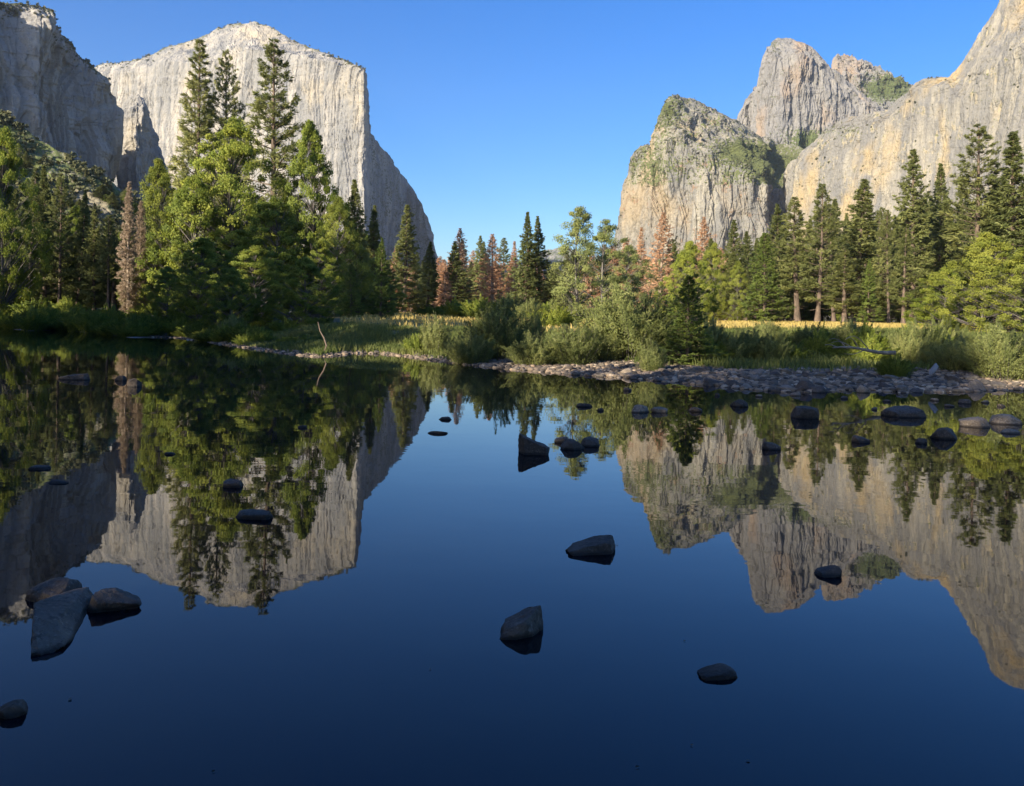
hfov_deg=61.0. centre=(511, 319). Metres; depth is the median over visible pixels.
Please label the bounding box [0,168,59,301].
pine tree
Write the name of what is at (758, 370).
bank rock
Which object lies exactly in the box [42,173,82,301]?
pine tree
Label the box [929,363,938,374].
leaning slab
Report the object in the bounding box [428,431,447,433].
river rock
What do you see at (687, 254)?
broadleaf tree
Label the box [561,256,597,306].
fir tree
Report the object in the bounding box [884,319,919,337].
shrub
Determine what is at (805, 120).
scrub
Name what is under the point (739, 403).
river rock
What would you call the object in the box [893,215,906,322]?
fir tree
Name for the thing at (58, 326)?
shrub
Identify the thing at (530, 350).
willow shrub
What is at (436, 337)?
willow shrub
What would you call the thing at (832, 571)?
river rock
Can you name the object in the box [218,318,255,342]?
shrub
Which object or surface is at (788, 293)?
fir tree
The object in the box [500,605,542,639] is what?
river rock
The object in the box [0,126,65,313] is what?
broadleaf tree
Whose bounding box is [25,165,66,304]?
fir tree
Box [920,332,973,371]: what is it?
willow shrub
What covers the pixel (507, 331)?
willow shrub
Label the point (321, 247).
broadleaf tree
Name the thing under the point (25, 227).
broadleaf tree
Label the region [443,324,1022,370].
bank grass
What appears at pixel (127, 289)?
bare conifer
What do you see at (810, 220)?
fir tree
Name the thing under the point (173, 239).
broadleaf tree
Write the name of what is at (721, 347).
shrub
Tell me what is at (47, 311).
shrub
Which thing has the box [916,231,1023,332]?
broadleaf tree
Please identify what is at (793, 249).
pine tree
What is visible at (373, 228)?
fir tree
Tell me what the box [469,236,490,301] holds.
fir tree
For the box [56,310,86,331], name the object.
shrub
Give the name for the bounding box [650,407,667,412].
river rock
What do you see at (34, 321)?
shrub
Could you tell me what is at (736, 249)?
fir tree
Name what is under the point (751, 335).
willow shrub
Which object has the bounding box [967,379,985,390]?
bank rock
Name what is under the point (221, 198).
fir tree
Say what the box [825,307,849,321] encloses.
broadleaf tree
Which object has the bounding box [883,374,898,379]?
bank rock
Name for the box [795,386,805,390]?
bank rock
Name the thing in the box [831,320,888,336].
willow shrub
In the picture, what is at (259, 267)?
broadleaf tree
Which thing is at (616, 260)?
dead conifer
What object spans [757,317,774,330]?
willow shrub
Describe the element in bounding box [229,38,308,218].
pine tree
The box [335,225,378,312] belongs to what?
broadleaf tree
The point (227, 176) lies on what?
broadleaf tree
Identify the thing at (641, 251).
dead conifer
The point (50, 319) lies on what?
shrub
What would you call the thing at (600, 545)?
river rock
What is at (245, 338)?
shrub
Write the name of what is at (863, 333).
shrub
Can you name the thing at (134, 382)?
river rock
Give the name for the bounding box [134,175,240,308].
broadleaf tree
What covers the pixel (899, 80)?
scrub
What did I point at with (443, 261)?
dead conifer
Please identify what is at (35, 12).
scrub
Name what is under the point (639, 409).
river rock
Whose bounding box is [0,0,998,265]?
sky
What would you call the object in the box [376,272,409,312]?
broadleaf tree
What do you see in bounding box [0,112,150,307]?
hillside
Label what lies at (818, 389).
river rock
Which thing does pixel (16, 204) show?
fir tree
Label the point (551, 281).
fir tree
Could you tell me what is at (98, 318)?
shrub
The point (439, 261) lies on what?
dead conifer
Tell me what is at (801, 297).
pine tree
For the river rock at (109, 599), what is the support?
in the water
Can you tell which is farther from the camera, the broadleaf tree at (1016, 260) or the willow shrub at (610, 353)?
the broadleaf tree at (1016, 260)
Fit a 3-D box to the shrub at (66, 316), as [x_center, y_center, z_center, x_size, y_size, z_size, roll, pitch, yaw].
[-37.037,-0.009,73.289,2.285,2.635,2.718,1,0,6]
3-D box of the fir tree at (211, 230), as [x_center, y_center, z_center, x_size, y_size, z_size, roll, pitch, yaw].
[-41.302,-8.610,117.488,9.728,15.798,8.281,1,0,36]
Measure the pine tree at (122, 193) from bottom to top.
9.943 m
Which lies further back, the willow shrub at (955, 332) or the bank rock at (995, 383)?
the willow shrub at (955, 332)
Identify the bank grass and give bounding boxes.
[231,320,459,359]
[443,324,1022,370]
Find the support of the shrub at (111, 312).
on the ground at (337, 319)
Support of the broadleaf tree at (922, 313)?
on the ground at (337, 319)
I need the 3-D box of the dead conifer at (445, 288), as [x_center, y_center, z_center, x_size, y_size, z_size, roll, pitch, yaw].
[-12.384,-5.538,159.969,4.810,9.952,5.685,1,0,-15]
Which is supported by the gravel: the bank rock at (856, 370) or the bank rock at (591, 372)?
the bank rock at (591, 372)
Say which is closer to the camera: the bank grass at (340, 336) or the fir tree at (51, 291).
the bank grass at (340, 336)
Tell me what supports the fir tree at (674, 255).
on the ground at (337, 319)
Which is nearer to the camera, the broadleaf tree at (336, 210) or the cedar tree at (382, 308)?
the cedar tree at (382, 308)
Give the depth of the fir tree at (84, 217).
109.73 m
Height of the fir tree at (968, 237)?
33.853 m
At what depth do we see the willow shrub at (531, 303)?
109.44 m
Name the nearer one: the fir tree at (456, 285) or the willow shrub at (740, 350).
the willow shrub at (740, 350)
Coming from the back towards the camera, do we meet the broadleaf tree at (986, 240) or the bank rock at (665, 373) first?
the broadleaf tree at (986, 240)
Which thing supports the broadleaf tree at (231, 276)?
on the ground at (337, 319)
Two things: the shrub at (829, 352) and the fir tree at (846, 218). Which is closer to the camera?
the shrub at (829, 352)
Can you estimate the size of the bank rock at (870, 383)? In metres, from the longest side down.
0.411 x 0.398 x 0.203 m
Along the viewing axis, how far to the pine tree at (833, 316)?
223.56 m
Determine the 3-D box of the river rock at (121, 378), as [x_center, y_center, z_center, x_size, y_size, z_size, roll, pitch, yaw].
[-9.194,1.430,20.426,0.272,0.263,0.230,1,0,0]
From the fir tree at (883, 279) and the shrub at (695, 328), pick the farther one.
the fir tree at (883, 279)
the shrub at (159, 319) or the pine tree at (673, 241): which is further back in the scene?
the pine tree at (673, 241)
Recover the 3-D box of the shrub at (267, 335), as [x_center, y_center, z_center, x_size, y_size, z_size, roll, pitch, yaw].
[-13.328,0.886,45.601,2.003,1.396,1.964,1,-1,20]
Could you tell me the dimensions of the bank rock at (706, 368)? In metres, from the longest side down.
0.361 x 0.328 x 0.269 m
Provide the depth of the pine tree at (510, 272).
237.80 m
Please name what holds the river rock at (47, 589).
in the water
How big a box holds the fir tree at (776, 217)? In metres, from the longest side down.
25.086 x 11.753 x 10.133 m
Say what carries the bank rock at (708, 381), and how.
on the ground at (337, 319)
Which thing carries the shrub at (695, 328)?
on the ground at (337, 319)
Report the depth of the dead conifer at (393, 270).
174.78 m
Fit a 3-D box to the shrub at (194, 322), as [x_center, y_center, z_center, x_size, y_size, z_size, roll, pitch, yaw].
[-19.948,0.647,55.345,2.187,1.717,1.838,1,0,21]
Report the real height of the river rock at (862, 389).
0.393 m
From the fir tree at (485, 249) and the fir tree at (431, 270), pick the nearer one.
the fir tree at (431, 270)
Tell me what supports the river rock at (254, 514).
on the water
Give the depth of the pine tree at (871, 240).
216.44 m
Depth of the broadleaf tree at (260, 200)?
107.27 m
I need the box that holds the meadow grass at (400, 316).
[340,311,1020,332]
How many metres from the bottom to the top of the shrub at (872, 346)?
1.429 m
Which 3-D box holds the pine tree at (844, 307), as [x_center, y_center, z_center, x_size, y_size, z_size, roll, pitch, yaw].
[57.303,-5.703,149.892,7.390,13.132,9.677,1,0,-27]
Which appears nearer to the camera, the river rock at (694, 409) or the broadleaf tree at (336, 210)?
the river rock at (694, 409)
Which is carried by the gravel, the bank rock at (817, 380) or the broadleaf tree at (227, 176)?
the bank rock at (817, 380)
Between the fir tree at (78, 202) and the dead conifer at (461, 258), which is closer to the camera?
the dead conifer at (461, 258)
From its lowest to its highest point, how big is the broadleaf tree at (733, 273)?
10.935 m
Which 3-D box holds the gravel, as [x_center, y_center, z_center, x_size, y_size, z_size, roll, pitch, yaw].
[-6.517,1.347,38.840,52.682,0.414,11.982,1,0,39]
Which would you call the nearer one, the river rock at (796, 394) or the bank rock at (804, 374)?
the river rock at (796, 394)
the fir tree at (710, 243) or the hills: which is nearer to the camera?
the fir tree at (710, 243)
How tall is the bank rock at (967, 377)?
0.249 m
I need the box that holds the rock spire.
[736,38,885,148]
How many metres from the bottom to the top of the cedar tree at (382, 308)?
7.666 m
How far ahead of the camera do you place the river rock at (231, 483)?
8.05 m
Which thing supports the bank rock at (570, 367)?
on the ground at (337, 319)
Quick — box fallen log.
[827,336,895,354]
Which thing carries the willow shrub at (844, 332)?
on the ground at (337, 319)
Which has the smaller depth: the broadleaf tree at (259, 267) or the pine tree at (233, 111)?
the broadleaf tree at (259, 267)
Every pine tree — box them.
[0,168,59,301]
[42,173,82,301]
[56,219,83,291]
[90,215,121,308]
[94,215,120,308]
[95,238,129,310]
[118,187,135,201]
[151,38,227,249]
[200,49,254,231]
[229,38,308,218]
[270,119,360,313]
[494,238,513,293]
[495,271,517,299]
[585,244,620,309]
[663,239,679,277]
[767,196,825,320]
[785,233,817,320]
[787,183,853,321]
[814,205,842,321]
[821,249,869,322]
[837,220,861,310]
[850,202,877,321]
[862,210,894,322]
[870,210,902,322]
[878,206,895,321]
[886,226,924,322]
[937,123,1009,320]
[955,181,973,238]
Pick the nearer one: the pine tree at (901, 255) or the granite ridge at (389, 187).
the pine tree at (901, 255)
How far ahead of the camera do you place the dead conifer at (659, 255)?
164.67 m
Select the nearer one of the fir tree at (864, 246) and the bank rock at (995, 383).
the bank rock at (995, 383)
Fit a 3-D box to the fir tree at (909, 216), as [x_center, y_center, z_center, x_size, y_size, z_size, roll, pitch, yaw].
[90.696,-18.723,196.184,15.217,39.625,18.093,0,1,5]
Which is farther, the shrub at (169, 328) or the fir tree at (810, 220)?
the fir tree at (810, 220)
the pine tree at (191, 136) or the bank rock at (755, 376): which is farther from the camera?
the pine tree at (191, 136)
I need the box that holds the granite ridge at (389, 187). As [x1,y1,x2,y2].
[369,132,439,280]
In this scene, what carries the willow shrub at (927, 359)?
on the ground at (337, 319)
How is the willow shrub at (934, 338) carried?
on the ground at (337, 319)
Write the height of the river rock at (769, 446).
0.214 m
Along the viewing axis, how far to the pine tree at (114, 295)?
118.38 m
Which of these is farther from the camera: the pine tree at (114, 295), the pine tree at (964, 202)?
the pine tree at (964, 202)
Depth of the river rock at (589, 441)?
11.15 m
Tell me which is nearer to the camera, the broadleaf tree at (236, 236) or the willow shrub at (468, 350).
the willow shrub at (468, 350)
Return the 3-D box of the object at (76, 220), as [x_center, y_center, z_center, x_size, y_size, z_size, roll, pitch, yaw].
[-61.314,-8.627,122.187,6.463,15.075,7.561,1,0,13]
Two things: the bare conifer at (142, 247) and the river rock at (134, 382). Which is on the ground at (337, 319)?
the bare conifer at (142, 247)
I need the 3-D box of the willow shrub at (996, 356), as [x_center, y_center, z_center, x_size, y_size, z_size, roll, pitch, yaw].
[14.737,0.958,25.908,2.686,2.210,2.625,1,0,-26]
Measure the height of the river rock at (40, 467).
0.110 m
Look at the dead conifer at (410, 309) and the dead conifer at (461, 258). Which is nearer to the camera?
the dead conifer at (410, 309)
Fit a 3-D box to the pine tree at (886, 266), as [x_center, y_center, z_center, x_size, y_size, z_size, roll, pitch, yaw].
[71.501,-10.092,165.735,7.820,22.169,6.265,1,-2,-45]
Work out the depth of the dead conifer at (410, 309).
220.98 m
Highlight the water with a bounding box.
[0,329,1023,785]
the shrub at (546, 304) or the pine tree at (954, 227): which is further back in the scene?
the pine tree at (954, 227)
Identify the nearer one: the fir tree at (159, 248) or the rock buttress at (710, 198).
the fir tree at (159, 248)
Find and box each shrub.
[0,311,23,328]
[7,294,49,312]
[12,306,50,330]
[15,303,40,315]
[29,301,61,318]
[44,313,55,329]
[48,296,87,312]
[49,312,70,330]
[55,305,80,321]
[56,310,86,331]
[60,305,73,315]
[63,305,92,314]
[71,304,118,332]
[100,303,127,321]
[110,314,147,329]
[121,310,155,322]
[124,303,176,314]
[144,310,169,324]
[160,314,194,335]
[171,325,186,336]
[179,317,208,337]
[183,316,207,335]
[186,326,209,340]
[193,326,217,341]
[205,321,227,341]
[217,311,246,328]
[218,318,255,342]
[229,321,251,335]
[230,322,250,337]
[231,329,262,345]
[237,325,276,343]
[267,315,300,331]
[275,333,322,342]
[402,325,424,352]
[411,304,446,315]
[418,311,453,354]
[435,297,464,316]
[442,327,498,364]
[453,293,507,318]
[457,289,533,359]
[494,289,529,317]
[500,330,561,364]
[510,297,550,318]
[517,300,547,339]
[525,302,585,325]
[541,296,557,311]
[544,320,606,364]
[572,273,690,360]
[576,317,634,361]
[633,337,667,371]
[679,322,727,343]
[689,315,736,345]
[690,330,735,359]
[715,325,760,359]
[731,327,776,360]
[735,320,793,340]
[752,329,794,360]
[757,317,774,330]
[776,334,815,361]
[786,321,836,348]
[801,319,846,353]
[810,342,858,358]
[830,316,877,342]
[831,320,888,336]
[838,314,887,349]
[839,333,902,363]
[871,327,900,350]
[874,352,918,377]
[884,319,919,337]
[887,323,933,364]
[888,315,946,358]
[917,313,962,343]
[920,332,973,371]
[920,342,944,363]
[923,319,955,348]
[956,316,1023,380]
[956,326,981,343]
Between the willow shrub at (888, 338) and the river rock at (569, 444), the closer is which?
the river rock at (569, 444)
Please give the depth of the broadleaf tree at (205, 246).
62.31 m
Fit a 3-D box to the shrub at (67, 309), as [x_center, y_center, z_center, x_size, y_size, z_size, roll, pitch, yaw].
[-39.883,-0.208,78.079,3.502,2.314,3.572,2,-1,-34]
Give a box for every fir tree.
[0,189,28,307]
[20,151,35,167]
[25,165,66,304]
[41,215,82,302]
[54,189,104,305]
[72,209,113,309]
[75,199,81,207]
[89,187,108,198]
[95,184,109,194]
[103,223,151,304]
[106,192,123,208]
[133,210,170,294]
[197,198,221,246]
[214,195,232,310]
[335,179,382,312]
[358,205,399,311]
[366,236,398,304]
[389,205,433,311]
[409,242,443,310]
[418,268,442,304]
[432,241,480,304]
[439,228,476,300]
[458,262,477,300]
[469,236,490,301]
[471,241,488,295]
[509,211,542,302]
[516,216,559,304]
[543,265,568,305]
[553,254,578,307]
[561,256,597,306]
[663,243,681,303]
[695,238,723,318]
[716,251,761,320]
[723,220,752,310]
[740,231,762,320]
[750,238,766,318]
[756,203,801,320]
[766,235,807,319]
[798,214,829,320]
[799,219,824,315]
[816,179,899,321]
[819,228,830,320]
[822,198,843,320]
[827,213,860,320]
[871,231,907,317]
[882,149,946,322]
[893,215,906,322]
[915,163,963,321]
[915,195,938,288]
[926,198,965,290]
[945,198,971,323]
[953,130,1023,320]
[960,205,986,320]
[962,183,1023,322]
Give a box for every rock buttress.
[116,93,170,219]
[604,95,803,273]
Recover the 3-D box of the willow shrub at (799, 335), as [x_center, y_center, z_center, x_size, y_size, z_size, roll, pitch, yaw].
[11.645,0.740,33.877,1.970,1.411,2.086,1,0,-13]
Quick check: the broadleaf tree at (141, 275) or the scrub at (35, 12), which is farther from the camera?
the scrub at (35, 12)
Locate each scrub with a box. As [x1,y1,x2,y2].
[0,0,110,94]
[0,109,159,254]
[94,21,366,73]
[620,94,794,256]
[746,42,869,147]
[788,27,1018,198]
[836,54,911,103]
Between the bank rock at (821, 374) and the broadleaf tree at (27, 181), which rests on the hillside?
the broadleaf tree at (27, 181)
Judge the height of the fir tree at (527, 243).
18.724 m
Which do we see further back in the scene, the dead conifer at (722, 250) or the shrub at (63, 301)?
the dead conifer at (722, 250)
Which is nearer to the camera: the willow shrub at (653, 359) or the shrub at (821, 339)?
the willow shrub at (653, 359)
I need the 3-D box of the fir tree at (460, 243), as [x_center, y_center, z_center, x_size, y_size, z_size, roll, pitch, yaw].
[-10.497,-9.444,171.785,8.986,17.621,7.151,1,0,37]
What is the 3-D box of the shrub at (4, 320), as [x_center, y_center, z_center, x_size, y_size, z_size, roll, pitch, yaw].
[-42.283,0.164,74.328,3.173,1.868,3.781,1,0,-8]
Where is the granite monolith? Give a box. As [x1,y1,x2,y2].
[95,21,370,247]
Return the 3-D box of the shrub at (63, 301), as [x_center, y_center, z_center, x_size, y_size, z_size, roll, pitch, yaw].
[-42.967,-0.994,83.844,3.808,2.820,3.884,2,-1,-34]
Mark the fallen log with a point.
(873, 351)
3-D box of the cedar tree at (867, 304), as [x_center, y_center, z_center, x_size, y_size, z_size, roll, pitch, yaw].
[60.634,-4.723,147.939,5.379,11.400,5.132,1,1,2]
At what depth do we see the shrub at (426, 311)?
108.59 m
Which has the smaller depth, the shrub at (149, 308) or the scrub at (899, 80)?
the shrub at (149, 308)
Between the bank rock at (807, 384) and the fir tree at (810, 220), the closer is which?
the bank rock at (807, 384)
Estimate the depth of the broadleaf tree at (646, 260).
179.50 m
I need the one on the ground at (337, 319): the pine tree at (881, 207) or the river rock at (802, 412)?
the pine tree at (881, 207)
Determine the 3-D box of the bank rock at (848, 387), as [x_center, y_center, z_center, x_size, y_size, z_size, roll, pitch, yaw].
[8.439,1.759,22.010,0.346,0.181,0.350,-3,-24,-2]
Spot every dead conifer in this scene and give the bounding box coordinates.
[390,247,407,309]
[407,265,418,311]
[432,263,454,306]
[436,256,442,273]
[438,259,447,288]
[456,244,469,287]
[466,250,478,277]
[471,234,512,303]
[481,262,505,300]
[502,241,527,298]
[569,255,600,312]
[595,249,624,298]
[618,263,648,308]
[620,241,658,287]
[634,227,655,306]
[641,212,678,317]
[687,217,717,306]
[712,247,730,319]
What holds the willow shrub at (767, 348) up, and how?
on the ground at (337, 319)
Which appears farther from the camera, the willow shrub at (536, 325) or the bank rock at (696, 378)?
the willow shrub at (536, 325)
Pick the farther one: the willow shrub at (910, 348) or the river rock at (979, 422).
the willow shrub at (910, 348)
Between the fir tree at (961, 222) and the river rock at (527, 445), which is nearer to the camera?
the river rock at (527, 445)
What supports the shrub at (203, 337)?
on the ground at (337, 319)
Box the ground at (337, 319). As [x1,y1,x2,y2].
[15,308,1013,390]
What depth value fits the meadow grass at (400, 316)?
72.45 m
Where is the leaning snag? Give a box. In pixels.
[318,322,326,349]
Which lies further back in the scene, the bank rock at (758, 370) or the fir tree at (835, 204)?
the fir tree at (835, 204)
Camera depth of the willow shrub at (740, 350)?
30.28 m
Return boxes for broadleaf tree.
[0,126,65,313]
[13,143,25,156]
[15,199,39,296]
[19,178,34,195]
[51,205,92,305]
[63,230,99,309]
[116,158,187,303]
[116,244,177,308]
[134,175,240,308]
[134,266,194,318]
[145,215,197,310]
[159,237,236,323]
[160,115,307,300]
[176,229,288,313]
[196,267,262,327]
[207,245,299,325]
[215,195,257,295]
[219,195,239,215]
[225,196,319,315]
[246,199,270,246]
[261,257,348,324]
[291,240,349,317]
[299,196,376,315]
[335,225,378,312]
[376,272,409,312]
[545,205,608,323]
[568,218,643,310]
[604,244,660,308]
[634,256,658,296]
[642,260,670,307]
[654,241,720,329]
[664,265,697,312]
[694,241,732,320]
[719,261,758,320]
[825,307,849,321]
[869,305,908,322]
[900,267,982,328]
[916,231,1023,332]
[956,245,1023,333]
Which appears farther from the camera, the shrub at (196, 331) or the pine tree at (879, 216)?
the pine tree at (879, 216)
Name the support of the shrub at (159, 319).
on the ground at (337, 319)
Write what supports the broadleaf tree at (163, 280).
on the ground at (337, 319)
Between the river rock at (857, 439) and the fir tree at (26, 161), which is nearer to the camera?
the river rock at (857, 439)
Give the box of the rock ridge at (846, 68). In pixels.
[831,54,912,109]
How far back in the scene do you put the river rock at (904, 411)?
15.53 m
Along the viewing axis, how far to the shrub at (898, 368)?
25.37 m
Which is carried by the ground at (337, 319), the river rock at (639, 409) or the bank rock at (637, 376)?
the bank rock at (637, 376)
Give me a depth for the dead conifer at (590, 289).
156.25 m
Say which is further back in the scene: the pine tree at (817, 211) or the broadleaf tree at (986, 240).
the pine tree at (817, 211)
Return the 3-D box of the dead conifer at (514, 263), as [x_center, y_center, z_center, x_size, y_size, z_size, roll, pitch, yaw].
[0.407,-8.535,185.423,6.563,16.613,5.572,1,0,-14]
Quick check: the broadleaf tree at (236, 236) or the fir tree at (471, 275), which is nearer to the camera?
the broadleaf tree at (236, 236)
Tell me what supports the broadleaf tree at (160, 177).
on the ground at (337, 319)
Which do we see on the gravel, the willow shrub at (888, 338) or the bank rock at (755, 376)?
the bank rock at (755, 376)
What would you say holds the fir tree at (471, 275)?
on the ground at (337, 319)
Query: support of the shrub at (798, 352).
on the ground at (337, 319)
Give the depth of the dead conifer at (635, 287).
153.99 m
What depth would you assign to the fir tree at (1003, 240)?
189.74 m
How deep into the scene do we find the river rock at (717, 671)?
3.94 m
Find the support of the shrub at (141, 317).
on the ground at (337, 319)
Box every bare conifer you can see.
[114,181,139,313]
[132,200,151,307]
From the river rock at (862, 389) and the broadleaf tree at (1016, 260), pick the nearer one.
the river rock at (862, 389)
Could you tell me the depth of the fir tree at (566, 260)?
165.84 m
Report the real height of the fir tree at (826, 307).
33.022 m
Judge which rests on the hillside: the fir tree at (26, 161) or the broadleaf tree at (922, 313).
the fir tree at (26, 161)
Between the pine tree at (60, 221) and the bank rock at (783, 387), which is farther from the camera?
the pine tree at (60, 221)
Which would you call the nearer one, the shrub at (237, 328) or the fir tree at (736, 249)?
the shrub at (237, 328)
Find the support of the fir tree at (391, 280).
on the ground at (337, 319)
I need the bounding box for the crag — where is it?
[0,2,123,181]
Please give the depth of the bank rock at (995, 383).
23.39 m
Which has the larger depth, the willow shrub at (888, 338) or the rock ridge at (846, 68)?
the rock ridge at (846, 68)
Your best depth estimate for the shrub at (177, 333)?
57.57 m
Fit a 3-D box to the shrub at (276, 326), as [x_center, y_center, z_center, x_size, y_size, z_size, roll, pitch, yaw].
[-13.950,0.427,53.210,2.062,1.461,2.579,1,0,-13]
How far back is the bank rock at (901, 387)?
21.63 m
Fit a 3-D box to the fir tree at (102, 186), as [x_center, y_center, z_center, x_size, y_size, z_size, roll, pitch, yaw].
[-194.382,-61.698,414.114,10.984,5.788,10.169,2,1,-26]
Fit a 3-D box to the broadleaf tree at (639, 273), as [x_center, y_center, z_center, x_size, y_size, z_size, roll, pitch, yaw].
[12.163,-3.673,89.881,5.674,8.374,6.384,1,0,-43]
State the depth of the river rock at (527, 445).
10.36 m
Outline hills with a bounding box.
[474,247,595,300]
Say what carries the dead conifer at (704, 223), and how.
on the ground at (337, 319)
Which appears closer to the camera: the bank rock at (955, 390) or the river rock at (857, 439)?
the river rock at (857, 439)
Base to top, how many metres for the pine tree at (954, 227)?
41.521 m
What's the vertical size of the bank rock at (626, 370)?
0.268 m
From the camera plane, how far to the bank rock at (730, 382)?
22.38 m
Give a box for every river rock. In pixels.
[0,699,27,718]
[25,577,81,602]
[28,465,50,469]
[31,587,92,655]
[49,480,68,483]
[58,373,89,379]
[87,588,141,612]
[115,375,126,380]
[127,378,141,386]
[222,478,242,487]
[236,509,272,519]
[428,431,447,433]
[439,416,451,419]
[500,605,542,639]
[518,433,549,454]
[554,436,567,442]
[560,438,583,449]
[566,535,614,555]
[576,403,592,406]
[581,436,599,446]
[631,405,648,412]
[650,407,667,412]
[689,407,701,411]
[697,663,737,680]
[730,399,748,406]
[762,442,780,449]
[790,392,800,395]
[790,405,819,418]
[810,386,826,392]
[814,565,841,577]
[851,435,869,442]
[856,385,869,392]
[880,405,925,417]
[915,438,926,443]
[930,427,956,439]
[958,399,970,403]
[958,417,989,427]
[988,414,1022,424]
[1000,429,1019,433]
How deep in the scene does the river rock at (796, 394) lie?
19.79 m
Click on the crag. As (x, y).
(53, 96)
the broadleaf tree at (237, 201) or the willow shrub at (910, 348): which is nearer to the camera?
the willow shrub at (910, 348)
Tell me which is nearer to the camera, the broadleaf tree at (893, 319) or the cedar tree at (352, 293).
the cedar tree at (352, 293)
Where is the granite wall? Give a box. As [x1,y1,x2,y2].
[783,0,1023,321]
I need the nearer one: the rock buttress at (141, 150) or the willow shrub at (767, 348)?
the willow shrub at (767, 348)
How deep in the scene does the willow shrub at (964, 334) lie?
33.35 m
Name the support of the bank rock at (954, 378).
on the ground at (337, 319)
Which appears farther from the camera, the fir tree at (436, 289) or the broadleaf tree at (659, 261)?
the fir tree at (436, 289)
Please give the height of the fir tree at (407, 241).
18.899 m
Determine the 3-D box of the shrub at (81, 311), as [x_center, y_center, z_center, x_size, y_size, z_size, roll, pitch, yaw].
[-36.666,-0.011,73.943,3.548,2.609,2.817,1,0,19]
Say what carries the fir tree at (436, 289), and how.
on the ground at (337, 319)
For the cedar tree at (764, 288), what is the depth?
117.62 m
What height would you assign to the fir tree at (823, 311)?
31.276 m
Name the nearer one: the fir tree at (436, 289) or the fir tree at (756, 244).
the fir tree at (436, 289)
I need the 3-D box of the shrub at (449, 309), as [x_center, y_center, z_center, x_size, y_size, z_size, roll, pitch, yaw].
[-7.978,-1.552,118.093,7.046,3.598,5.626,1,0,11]
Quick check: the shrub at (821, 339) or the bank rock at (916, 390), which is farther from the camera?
the shrub at (821, 339)
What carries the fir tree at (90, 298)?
on the ground at (337, 319)
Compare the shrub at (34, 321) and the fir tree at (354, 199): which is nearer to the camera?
the shrub at (34, 321)
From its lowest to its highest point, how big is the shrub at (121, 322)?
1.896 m
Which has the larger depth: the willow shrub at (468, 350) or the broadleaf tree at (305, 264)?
the broadleaf tree at (305, 264)
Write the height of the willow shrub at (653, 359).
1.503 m
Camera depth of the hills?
4831.80 m
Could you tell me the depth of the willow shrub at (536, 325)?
35.36 m
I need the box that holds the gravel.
[150,335,1023,392]
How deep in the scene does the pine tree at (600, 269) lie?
169.50 m
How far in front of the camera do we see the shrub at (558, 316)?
59.34 m
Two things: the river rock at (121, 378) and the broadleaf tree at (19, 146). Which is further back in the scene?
the broadleaf tree at (19, 146)
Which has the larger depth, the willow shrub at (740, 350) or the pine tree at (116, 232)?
the pine tree at (116, 232)
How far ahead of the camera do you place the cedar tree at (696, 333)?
28.89 m
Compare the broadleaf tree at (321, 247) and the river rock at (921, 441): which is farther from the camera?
the broadleaf tree at (321, 247)
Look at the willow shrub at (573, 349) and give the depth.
29.55 m
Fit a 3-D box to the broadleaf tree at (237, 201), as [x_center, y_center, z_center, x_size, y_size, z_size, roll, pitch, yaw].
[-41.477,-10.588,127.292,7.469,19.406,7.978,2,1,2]
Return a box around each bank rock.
[563,365,573,369]
[584,370,594,374]
[621,368,632,372]
[630,374,639,378]
[661,372,672,375]
[691,376,700,380]
[700,367,711,370]
[703,378,720,385]
[724,379,737,385]
[738,383,751,388]
[750,375,759,378]
[752,369,763,372]
[770,371,780,375]
[777,385,790,388]
[795,380,814,389]
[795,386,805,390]
[801,371,811,376]
[812,372,826,376]
[812,379,825,384]
[840,385,852,389]
[850,368,860,372]
[867,382,878,385]
[878,382,891,386]
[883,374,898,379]
[896,385,907,390]
[910,388,922,392]
[948,375,961,381]
[949,388,960,391]
[964,374,978,379]
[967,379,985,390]
[980,379,990,383]
[990,381,1005,386]
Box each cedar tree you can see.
[332,264,369,316]
[363,237,397,317]
[658,275,728,365]
[735,232,794,321]
[799,290,815,320]
[853,259,886,322]
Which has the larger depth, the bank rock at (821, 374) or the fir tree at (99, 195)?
the fir tree at (99, 195)
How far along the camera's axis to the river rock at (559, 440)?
11.42 m
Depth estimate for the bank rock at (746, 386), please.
21.51 m
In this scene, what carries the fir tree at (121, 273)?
on the ground at (337, 319)
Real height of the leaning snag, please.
1.522 m
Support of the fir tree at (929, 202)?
on the ground at (337, 319)
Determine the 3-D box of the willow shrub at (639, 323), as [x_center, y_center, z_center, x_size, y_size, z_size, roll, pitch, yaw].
[4.486,0.026,31.375,4.224,3.488,4.134,1,0,-33]
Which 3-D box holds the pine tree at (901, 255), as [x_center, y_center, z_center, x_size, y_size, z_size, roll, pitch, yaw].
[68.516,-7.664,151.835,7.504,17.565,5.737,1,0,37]
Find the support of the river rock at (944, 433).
in the water
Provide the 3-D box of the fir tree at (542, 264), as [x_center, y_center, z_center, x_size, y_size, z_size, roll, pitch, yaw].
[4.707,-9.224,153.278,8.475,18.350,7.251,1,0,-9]
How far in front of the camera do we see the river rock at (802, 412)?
14.95 m
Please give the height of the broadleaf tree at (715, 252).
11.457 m

